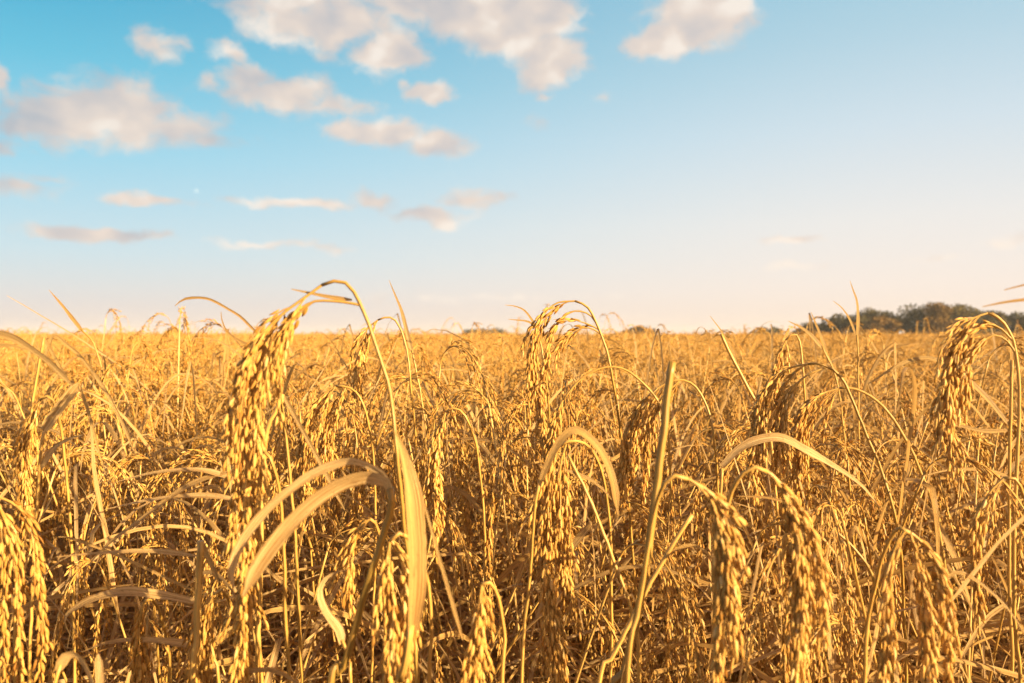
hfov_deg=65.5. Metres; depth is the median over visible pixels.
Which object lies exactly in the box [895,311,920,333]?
tree
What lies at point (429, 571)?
rice plant
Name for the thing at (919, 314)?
tree
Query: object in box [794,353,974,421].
rice plant
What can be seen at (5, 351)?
rice plant
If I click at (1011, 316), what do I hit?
tree
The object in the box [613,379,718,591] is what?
rice stalk
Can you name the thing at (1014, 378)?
rice plant
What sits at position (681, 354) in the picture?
rice plant
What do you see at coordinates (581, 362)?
rice plant
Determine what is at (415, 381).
rice plant
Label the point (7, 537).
rice stalk
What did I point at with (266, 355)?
rice plant
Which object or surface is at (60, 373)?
rice stalk
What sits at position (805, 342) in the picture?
rice plant
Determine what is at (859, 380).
rice plant
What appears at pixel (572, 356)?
rice plant
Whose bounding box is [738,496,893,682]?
rice stalk
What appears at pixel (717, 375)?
rice plant
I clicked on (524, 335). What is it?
rice plant
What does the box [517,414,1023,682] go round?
rice plant
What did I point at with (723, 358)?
rice plant
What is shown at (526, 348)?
rice plant
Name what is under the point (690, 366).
rice plant
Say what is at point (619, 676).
rice stalk
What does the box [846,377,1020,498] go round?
rice plant
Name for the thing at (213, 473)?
rice stalk
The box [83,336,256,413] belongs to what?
rice plant
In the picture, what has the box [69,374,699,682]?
rice plant
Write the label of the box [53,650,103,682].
leaf
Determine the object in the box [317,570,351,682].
leaf
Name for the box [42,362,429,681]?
rice plant
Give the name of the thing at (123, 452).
rice plant
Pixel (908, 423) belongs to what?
rice plant
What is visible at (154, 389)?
rice plant
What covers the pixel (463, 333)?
rice plant
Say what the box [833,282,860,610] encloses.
rice stalk
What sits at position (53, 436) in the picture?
rice plant
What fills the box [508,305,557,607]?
rice stalk
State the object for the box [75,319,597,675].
rice plant
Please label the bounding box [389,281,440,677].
rice stalk
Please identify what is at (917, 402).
rice plant
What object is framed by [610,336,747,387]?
rice plant
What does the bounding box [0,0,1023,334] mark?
sky
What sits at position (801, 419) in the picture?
rice stalk
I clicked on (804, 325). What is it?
tree
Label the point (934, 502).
rice plant
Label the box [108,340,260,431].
rice plant
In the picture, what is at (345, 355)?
rice plant
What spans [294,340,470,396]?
rice plant
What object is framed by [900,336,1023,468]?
rice plant
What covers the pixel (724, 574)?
rice stalk
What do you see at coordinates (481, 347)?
rice plant
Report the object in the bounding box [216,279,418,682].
rice stalk
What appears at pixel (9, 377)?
rice plant
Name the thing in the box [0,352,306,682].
rice plant
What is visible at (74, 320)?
rice stalk
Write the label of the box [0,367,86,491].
rice plant
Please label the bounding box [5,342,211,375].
rice plant
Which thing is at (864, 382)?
rice plant
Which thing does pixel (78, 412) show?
rice plant
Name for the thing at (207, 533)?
rice plant
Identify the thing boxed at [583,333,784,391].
rice plant
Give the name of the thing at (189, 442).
rice plant
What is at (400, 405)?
rice plant
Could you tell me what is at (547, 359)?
rice plant
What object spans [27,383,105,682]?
rice stalk
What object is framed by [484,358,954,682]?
rice plant
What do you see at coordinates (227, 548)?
rice stalk
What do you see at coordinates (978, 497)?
rice plant
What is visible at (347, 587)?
rice stalk
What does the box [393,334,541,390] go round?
rice plant
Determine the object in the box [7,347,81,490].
rice plant
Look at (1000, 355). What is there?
rice plant
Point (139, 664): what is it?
rice stalk
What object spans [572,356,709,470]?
rice plant
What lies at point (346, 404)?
rice plant
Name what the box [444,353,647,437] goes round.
rice plant
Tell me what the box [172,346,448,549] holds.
rice plant
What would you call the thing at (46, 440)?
rice plant
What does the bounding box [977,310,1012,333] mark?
tree
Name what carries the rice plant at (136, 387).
on the ground
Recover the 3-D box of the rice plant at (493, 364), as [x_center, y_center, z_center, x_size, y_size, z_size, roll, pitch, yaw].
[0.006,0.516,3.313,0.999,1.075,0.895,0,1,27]
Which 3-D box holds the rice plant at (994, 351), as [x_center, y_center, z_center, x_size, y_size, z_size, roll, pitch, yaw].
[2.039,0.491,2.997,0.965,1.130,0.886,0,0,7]
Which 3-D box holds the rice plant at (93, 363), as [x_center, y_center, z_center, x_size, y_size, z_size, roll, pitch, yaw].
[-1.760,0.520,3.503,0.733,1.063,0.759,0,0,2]
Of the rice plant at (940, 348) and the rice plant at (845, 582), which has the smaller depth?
the rice plant at (845, 582)
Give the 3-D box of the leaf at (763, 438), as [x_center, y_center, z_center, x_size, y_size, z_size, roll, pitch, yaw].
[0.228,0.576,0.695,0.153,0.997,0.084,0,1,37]
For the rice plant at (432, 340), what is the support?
on the ground
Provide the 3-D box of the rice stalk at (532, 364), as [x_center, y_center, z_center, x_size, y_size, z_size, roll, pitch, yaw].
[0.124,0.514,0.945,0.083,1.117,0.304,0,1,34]
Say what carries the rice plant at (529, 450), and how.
on the ground
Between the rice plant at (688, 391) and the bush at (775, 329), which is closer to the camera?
the rice plant at (688, 391)
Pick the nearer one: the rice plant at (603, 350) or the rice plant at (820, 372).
the rice plant at (820, 372)
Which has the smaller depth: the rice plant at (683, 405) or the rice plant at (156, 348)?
the rice plant at (683, 405)
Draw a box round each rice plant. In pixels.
[0,296,392,682]
[0,308,132,567]
[0,329,186,429]
[0,329,266,682]
[0,330,30,393]
[0,330,103,643]
[0,336,325,682]
[0,338,596,682]
[0,339,199,569]
[0,339,262,652]
[0,341,126,388]
[0,341,314,632]
[0,344,114,389]
[0,345,217,462]
[0,349,51,416]
[0,351,193,436]
[0,351,507,682]
[0,352,217,490]
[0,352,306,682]
[0,353,280,651]
[0,354,116,640]
[0,354,224,682]
[0,355,219,682]
[0,356,430,682]
[0,357,354,678]
[0,358,510,677]
[0,360,198,678]
[0,363,376,682]
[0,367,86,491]
[0,373,108,680]
[0,382,251,682]
[0,382,404,678]
[0,397,160,682]
[0,400,712,682]
[0,416,504,682]
[1,349,154,453]
[2,339,125,662]
[2,363,137,396]
[3,339,98,414]
[3,341,122,401]
[3,394,187,627]
[4,364,163,451]
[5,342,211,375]
[5,449,444,682]
[6,364,321,578]
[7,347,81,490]
[14,357,174,648]
[22,339,204,426]
[35,323,485,650]
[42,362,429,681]
[49,353,229,479]
[52,318,331,540]
[53,348,348,475]
[66,358,319,559]
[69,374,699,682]
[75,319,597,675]
[81,366,338,635]
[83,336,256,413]
[92,345,241,377]
[97,321,270,376]
[98,404,754,682]
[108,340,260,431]
[110,339,244,387]
[111,337,690,682]
[111,366,219,456]
[121,367,538,682]
[124,344,605,682]
[125,316,291,419]
[126,339,295,372]
[130,313,367,655]
[137,342,487,656]
[148,321,425,630]
[162,366,484,626]
[169,337,336,396]
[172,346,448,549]
[199,313,608,681]
[199,333,580,679]
[201,364,815,682]
[202,359,729,681]
[204,339,516,612]
[204,351,337,392]
[205,376,937,682]
[207,343,387,659]
[209,328,416,420]
[210,339,350,415]
[213,349,419,585]
[214,368,992,682]
[223,351,467,478]
[257,346,614,681]
[270,329,612,679]
[282,374,662,682]
[283,364,862,682]
[284,350,510,446]
[285,324,981,682]
[287,336,460,388]
[287,342,466,432]
[291,349,479,449]
[292,333,445,404]
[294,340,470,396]
[305,343,455,389]
[312,334,466,390]
[318,357,531,588]
[319,337,451,442]
[323,328,1023,682]
[336,323,496,377]
[337,354,468,475]
[339,349,500,390]
[350,349,516,566]
[363,342,510,487]
[365,347,710,682]
[372,359,526,423]
[375,340,550,382]
[378,322,562,558]
[378,341,684,579]
[378,373,698,653]
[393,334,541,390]
[396,354,550,484]
[398,374,609,581]
[401,345,604,615]
[402,344,572,390]
[408,342,646,435]
[416,333,552,383]
[416,343,551,390]
[420,383,743,674]
[427,336,746,669]
[434,338,587,376]
[441,384,676,680]
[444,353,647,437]
[447,336,571,418]
[457,355,723,461]
[465,339,692,675]
[468,339,983,682]
[473,334,617,383]
[481,350,933,677]
[483,328,635,420]
[483,352,857,672]
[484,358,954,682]
[486,330,640,374]
[495,335,645,386]
[507,380,971,681]
[509,338,1000,639]
[510,345,635,391]
[510,370,673,586]
[514,325,660,373]
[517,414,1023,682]
[521,405,1023,682]
[529,409,976,682]
[530,338,657,383]
[533,340,735,483]
[542,324,673,388]
[542,328,679,382]
[546,324,836,623]
[550,356,838,607]
[557,361,696,416]
[561,372,1023,682]
[563,327,849,628]
[571,342,662,386]
[571,345,796,463]
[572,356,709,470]
[577,341,739,397]
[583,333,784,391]
[591,330,794,589]
[595,333,724,402]
[602,329,835,439]
[608,362,793,589]
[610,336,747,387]
[613,316,857,493]
[618,343,721,396]
[619,417,1023,682]
[632,419,1023,682]
[633,356,799,419]
[640,346,763,394]
[648,363,1023,682]
[650,339,825,488]
[652,337,1023,682]
[652,352,893,434]
[655,358,900,573]
[658,347,879,487]
[660,334,829,393]
[661,351,801,538]
[669,363,1017,664]
[672,357,846,543]
[674,339,846,381]
[676,352,837,480]
[679,342,834,405]
[680,330,800,377]
[683,347,991,481]
[684,351,973,435]
[684,359,935,492]
[693,326,991,671]
[695,353,1023,682]
[696,313,1023,682]
[704,327,983,518]
[712,322,933,517]
[712,357,920,430]
[716,342,1023,682]
[733,355,934,411]
[738,342,848,371]
[738,355,884,410]
[741,350,1023,680]
[746,364,1023,680]
[753,332,930,401]
[754,350,1021,665]
[757,354,942,613]
[758,343,892,401]
[767,444,1023,682]
[770,332,866,386]
[780,363,931,442]
[790,354,1015,508]
[790,370,1020,681]
[790,382,1023,682]
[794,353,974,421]
[803,341,881,376]
[818,339,1023,509]
[819,344,1002,397]
[826,354,977,401]
[827,377,1013,605]
[830,382,1023,682]
[831,346,1020,390]
[834,332,1021,606]
[834,373,1023,682]
[845,372,1023,681]
[846,371,1023,681]
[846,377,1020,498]
[865,372,1023,468]
[867,353,1022,678]
[874,355,1022,678]
[889,356,1022,601]
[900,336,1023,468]
[905,348,1022,428]
[917,355,1022,589]
[928,347,1023,415]
[930,335,1023,400]
[937,348,1023,514]
[952,328,1015,401]
[976,352,1023,379]
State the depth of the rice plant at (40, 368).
2.87 m
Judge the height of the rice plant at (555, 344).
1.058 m
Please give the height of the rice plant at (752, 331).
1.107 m
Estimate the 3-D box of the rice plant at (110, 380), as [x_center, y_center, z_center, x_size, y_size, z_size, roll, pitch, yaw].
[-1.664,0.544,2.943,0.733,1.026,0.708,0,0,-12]
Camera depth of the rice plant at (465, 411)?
2.47 m
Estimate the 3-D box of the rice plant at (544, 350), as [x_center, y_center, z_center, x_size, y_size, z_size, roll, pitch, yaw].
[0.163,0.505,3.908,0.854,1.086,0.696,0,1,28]
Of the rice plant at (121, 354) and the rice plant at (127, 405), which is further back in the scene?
the rice plant at (121, 354)
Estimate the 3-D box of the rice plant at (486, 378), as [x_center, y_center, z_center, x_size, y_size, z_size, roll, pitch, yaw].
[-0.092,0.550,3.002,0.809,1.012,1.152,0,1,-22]
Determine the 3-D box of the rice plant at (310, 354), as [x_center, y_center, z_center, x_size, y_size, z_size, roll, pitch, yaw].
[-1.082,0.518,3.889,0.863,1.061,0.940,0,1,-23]
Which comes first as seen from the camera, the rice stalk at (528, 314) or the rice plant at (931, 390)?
the rice stalk at (528, 314)
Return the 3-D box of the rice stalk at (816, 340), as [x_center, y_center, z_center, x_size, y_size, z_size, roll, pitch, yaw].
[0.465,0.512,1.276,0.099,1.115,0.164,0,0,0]
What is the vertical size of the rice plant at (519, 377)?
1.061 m
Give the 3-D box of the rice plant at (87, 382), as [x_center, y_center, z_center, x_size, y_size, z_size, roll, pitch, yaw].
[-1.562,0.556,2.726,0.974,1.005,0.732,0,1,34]
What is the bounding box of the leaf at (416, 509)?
[394,430,463,682]
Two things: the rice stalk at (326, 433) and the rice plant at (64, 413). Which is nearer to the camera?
the rice stalk at (326, 433)
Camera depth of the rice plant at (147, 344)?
3.96 m
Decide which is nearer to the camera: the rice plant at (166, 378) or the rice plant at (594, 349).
the rice plant at (166, 378)
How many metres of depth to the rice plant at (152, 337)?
3.80 m
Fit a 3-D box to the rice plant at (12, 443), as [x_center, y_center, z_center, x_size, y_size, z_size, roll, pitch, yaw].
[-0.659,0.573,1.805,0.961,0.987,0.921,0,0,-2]
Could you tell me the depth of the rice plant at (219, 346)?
2.65 m
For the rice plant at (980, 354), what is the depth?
2.47 m
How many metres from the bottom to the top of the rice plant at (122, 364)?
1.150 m
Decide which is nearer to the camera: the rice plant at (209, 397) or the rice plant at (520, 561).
the rice plant at (520, 561)
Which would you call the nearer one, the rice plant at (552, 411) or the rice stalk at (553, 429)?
the rice stalk at (553, 429)
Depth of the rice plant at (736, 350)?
2.88 m
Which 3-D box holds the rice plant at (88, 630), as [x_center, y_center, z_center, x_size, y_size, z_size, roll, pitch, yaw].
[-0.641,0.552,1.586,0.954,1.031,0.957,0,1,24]
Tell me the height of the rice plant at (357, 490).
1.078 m
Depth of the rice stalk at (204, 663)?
0.58 m
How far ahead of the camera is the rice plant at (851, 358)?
2.56 m
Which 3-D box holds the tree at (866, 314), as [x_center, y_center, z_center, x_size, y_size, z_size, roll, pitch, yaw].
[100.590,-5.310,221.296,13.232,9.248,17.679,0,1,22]
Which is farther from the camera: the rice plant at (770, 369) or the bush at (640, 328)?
the bush at (640, 328)
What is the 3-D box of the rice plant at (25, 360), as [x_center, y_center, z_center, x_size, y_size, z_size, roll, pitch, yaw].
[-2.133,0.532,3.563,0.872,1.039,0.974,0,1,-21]
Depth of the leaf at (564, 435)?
0.62 m
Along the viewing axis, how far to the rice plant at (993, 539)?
1.05 m
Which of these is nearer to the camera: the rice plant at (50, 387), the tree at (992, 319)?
the rice plant at (50, 387)
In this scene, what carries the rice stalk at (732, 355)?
on the ground
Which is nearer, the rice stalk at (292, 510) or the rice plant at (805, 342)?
the rice stalk at (292, 510)
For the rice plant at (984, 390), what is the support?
on the ground
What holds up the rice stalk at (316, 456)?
on the ground
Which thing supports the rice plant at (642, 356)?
on the ground
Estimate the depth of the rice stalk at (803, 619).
0.48 m
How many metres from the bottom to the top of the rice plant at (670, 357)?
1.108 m
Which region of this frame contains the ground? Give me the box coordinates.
[10,573,1021,682]
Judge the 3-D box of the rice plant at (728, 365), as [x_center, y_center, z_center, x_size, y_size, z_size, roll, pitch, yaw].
[0.537,0.528,2.018,1.061,1.072,0.800,0,0,9]
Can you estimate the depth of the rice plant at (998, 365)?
2.58 m
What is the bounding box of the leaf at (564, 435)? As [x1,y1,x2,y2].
[520,426,619,682]
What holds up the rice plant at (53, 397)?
on the ground
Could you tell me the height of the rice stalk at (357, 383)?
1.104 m
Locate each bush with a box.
[463,328,506,334]
[620,324,655,333]
[754,326,783,334]
[861,314,902,333]
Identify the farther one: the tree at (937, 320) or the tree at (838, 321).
the tree at (838, 321)
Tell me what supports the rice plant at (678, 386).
on the ground
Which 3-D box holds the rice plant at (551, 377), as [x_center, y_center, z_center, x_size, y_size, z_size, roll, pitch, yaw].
[0.464,0.542,2.025,0.897,1.045,0.989,0,0,17]
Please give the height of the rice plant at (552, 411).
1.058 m
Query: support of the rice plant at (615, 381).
on the ground
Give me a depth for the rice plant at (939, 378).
3.01 m
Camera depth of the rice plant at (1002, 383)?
1.73 m
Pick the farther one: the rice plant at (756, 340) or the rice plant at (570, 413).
the rice plant at (756, 340)
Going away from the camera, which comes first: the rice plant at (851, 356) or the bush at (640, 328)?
the rice plant at (851, 356)
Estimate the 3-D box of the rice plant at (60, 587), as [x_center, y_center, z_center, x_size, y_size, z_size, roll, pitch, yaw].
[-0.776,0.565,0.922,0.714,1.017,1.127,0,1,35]
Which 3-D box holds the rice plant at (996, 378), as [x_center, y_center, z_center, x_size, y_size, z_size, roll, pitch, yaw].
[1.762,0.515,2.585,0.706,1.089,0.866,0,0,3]
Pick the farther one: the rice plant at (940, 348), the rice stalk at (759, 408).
the rice plant at (940, 348)
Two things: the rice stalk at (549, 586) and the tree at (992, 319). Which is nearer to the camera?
the rice stalk at (549, 586)
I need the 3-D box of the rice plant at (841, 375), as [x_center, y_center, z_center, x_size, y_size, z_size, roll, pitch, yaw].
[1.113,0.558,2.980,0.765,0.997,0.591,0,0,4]
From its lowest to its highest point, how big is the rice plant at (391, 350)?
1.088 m
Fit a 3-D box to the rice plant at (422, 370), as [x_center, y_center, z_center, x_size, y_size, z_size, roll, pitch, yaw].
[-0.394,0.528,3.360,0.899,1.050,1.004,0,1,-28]
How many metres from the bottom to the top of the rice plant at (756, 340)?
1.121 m
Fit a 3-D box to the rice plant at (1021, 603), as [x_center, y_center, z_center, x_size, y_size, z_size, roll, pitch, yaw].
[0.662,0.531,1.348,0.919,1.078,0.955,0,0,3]
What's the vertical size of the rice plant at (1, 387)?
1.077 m
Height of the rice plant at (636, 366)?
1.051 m
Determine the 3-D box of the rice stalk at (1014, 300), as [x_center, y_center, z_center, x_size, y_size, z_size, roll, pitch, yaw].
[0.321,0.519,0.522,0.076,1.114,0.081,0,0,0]
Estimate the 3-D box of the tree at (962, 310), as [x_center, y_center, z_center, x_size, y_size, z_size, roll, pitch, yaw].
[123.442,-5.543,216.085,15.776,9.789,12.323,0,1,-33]
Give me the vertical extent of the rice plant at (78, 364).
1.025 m
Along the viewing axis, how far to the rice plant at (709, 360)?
3.57 m
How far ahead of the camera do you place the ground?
2.59 m
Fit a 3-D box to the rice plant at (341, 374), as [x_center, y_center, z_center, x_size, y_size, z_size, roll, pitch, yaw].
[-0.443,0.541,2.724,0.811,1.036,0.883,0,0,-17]
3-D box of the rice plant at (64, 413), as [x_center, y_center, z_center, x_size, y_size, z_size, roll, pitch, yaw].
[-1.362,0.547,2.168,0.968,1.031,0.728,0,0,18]
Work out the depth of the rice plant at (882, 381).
3.08 m
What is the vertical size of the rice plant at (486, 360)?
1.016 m
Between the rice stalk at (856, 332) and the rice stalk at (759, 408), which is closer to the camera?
the rice stalk at (759, 408)
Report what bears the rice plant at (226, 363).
on the ground
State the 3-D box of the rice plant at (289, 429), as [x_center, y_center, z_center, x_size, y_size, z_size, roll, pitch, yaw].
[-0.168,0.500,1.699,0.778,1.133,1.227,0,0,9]
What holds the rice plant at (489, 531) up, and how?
on the ground
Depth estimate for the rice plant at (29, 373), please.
3.14 m
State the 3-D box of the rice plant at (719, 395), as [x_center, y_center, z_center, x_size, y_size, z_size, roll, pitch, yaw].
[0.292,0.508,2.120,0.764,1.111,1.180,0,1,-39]
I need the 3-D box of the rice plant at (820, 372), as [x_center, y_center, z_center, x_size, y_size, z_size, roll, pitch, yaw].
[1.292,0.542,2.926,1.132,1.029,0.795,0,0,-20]
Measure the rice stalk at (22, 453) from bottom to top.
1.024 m
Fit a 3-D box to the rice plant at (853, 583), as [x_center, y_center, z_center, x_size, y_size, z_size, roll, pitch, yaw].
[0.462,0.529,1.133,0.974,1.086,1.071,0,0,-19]
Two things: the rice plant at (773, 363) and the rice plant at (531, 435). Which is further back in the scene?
the rice plant at (773, 363)
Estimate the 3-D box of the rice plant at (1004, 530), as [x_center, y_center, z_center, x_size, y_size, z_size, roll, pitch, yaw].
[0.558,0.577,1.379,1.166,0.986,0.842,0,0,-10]
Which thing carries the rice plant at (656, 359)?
on the ground
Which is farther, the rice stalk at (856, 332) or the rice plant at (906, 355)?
the rice plant at (906, 355)
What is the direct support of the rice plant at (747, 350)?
on the ground
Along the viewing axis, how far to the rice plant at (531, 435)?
1.50 m
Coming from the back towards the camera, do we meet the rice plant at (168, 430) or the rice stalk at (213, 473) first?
the rice plant at (168, 430)
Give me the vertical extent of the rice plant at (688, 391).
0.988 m
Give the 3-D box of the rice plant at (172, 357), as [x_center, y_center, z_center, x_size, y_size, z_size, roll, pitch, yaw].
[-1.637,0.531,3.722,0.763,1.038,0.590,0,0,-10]
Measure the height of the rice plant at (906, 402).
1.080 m
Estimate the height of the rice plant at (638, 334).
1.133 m
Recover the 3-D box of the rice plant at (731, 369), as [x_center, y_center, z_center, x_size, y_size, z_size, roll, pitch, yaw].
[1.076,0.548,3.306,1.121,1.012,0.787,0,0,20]
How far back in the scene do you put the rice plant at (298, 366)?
2.94 m
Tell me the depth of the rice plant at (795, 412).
1.65 m
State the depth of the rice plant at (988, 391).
1.94 m
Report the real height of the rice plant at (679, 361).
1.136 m
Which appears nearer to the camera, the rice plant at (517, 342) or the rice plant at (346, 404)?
the rice plant at (346, 404)
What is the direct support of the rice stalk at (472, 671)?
on the ground
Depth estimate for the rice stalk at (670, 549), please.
0.58 m
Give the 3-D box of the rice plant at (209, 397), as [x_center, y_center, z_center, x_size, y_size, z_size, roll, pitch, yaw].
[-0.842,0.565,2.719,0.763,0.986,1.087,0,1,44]
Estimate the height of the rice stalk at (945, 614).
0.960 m
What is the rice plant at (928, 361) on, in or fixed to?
on the ground
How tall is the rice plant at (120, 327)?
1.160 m
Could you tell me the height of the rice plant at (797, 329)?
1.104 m
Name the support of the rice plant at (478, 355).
on the ground
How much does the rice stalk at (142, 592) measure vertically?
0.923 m
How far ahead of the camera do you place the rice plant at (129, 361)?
3.55 m
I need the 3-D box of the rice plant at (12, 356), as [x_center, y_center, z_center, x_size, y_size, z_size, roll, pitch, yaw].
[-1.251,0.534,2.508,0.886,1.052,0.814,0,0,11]
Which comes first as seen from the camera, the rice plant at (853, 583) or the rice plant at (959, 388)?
the rice plant at (853, 583)
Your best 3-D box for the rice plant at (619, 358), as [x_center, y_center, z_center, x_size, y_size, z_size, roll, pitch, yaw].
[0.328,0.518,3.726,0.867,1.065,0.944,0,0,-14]
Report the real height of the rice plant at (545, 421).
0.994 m
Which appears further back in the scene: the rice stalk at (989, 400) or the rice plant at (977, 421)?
the rice plant at (977, 421)
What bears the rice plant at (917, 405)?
on the ground
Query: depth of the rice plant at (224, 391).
1.91 m
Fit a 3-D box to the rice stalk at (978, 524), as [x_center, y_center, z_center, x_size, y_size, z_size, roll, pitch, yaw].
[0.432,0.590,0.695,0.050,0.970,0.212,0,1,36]
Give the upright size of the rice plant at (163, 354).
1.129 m
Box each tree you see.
[790,322,828,333]
[815,313,856,334]
[849,307,899,333]
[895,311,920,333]
[897,302,954,333]
[915,302,960,333]
[949,304,993,334]
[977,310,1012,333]
[1003,311,1023,333]
[1009,314,1023,332]
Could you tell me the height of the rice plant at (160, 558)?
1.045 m
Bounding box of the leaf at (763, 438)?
[719,433,879,507]
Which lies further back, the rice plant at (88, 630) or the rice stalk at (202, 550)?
the rice plant at (88, 630)
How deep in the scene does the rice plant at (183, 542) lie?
1.18 m
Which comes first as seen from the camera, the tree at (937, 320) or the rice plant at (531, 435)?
the rice plant at (531, 435)
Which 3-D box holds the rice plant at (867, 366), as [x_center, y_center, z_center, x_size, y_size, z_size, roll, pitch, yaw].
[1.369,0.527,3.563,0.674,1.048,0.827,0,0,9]
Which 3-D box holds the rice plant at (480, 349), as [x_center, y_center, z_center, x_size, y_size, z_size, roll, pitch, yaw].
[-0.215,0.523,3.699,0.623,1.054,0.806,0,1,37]
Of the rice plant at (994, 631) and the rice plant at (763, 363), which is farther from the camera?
the rice plant at (763, 363)
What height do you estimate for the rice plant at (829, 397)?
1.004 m
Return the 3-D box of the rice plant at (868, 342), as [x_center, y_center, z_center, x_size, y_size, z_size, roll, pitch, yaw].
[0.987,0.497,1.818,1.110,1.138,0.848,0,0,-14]
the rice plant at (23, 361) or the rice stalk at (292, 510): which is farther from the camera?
the rice plant at (23, 361)
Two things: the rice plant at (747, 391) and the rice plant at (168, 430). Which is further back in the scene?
the rice plant at (747, 391)
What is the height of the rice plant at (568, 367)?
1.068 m
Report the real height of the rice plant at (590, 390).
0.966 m
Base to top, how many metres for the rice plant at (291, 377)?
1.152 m
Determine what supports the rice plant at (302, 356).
on the ground
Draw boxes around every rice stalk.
[0,331,72,385]
[0,496,53,682]
[11,395,75,682]
[13,334,133,682]
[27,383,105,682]
[49,290,129,636]
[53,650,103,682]
[57,540,218,682]
[60,536,220,682]
[72,467,263,682]
[128,598,171,682]
[175,296,303,682]
[182,589,248,682]
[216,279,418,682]
[222,449,290,682]
[227,458,395,682]
[254,393,344,682]
[291,385,376,682]
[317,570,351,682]
[333,518,386,660]
[346,316,424,680]
[371,531,433,682]
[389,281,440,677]
[423,407,486,651]
[460,581,506,682]
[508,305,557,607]
[520,300,641,682]
[528,440,612,682]
[541,366,691,682]
[566,455,640,682]
[597,514,711,682]
[610,361,675,682]
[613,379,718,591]
[625,473,750,682]
[710,316,786,633]
[712,465,831,682]
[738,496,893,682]
[746,362,907,682]
[770,334,812,673]
[783,387,968,682]
[789,313,852,596]
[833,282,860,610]
[862,526,961,682]
[868,312,1013,682]
[929,312,1021,682]
[931,515,1023,681]
[963,476,1023,635]
[982,284,1023,306]
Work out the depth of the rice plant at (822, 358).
4.10 m
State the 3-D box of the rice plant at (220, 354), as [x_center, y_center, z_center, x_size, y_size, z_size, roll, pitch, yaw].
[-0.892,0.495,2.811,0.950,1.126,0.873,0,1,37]
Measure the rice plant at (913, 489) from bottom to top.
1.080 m
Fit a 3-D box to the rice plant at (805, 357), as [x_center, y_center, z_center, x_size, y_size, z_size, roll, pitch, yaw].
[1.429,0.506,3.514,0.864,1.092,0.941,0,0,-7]
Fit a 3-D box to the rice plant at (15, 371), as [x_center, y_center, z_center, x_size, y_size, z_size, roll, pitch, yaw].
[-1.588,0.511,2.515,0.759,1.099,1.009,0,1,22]
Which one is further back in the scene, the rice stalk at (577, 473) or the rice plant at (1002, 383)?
the rice plant at (1002, 383)
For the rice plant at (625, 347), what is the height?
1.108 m
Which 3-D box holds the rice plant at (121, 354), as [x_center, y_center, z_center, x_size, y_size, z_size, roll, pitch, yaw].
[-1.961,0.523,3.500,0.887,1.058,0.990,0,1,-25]
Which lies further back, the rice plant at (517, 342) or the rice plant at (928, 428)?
the rice plant at (517, 342)
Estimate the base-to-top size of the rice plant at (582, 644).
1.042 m
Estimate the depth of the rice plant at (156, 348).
3.31 m
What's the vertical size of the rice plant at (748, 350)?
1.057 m
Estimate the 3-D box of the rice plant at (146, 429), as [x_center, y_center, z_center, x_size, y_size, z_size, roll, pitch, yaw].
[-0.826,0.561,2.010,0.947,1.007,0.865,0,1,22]
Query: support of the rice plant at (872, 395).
on the ground
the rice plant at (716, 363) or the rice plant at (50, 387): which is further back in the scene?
the rice plant at (716, 363)
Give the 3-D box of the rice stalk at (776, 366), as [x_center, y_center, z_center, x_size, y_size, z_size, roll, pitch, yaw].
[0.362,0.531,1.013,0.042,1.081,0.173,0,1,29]
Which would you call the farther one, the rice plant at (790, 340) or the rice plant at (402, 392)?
the rice plant at (790, 340)
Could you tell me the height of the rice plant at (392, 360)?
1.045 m
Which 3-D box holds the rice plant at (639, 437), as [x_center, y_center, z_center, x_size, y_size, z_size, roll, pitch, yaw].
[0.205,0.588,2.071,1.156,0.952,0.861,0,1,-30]
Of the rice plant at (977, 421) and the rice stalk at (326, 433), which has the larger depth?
the rice plant at (977, 421)
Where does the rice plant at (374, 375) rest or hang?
on the ground
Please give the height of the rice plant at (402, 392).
1.087 m
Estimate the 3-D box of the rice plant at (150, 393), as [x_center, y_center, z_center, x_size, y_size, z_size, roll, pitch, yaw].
[-0.626,0.508,2.013,1.085,1.112,0.987,0,1,-37]
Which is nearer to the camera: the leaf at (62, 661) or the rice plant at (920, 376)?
the leaf at (62, 661)
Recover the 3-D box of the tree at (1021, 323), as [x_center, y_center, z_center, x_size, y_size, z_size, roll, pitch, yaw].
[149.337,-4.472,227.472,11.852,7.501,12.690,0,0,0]
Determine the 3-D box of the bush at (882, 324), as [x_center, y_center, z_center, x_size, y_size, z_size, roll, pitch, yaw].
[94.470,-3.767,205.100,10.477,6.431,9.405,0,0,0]
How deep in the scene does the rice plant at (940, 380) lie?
2.78 m
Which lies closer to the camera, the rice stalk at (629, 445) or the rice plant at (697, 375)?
the rice stalk at (629, 445)
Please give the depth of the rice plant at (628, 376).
2.36 m
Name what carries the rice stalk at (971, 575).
on the ground
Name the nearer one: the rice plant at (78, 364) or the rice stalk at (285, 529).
the rice stalk at (285, 529)
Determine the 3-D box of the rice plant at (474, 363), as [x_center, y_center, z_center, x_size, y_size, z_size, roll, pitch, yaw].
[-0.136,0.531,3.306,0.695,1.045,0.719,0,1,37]
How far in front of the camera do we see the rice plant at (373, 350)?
3.76 m
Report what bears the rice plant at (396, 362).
on the ground
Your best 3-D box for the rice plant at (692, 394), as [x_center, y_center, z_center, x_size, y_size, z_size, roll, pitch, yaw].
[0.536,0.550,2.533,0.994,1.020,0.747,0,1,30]
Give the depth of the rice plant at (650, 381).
3.11 m

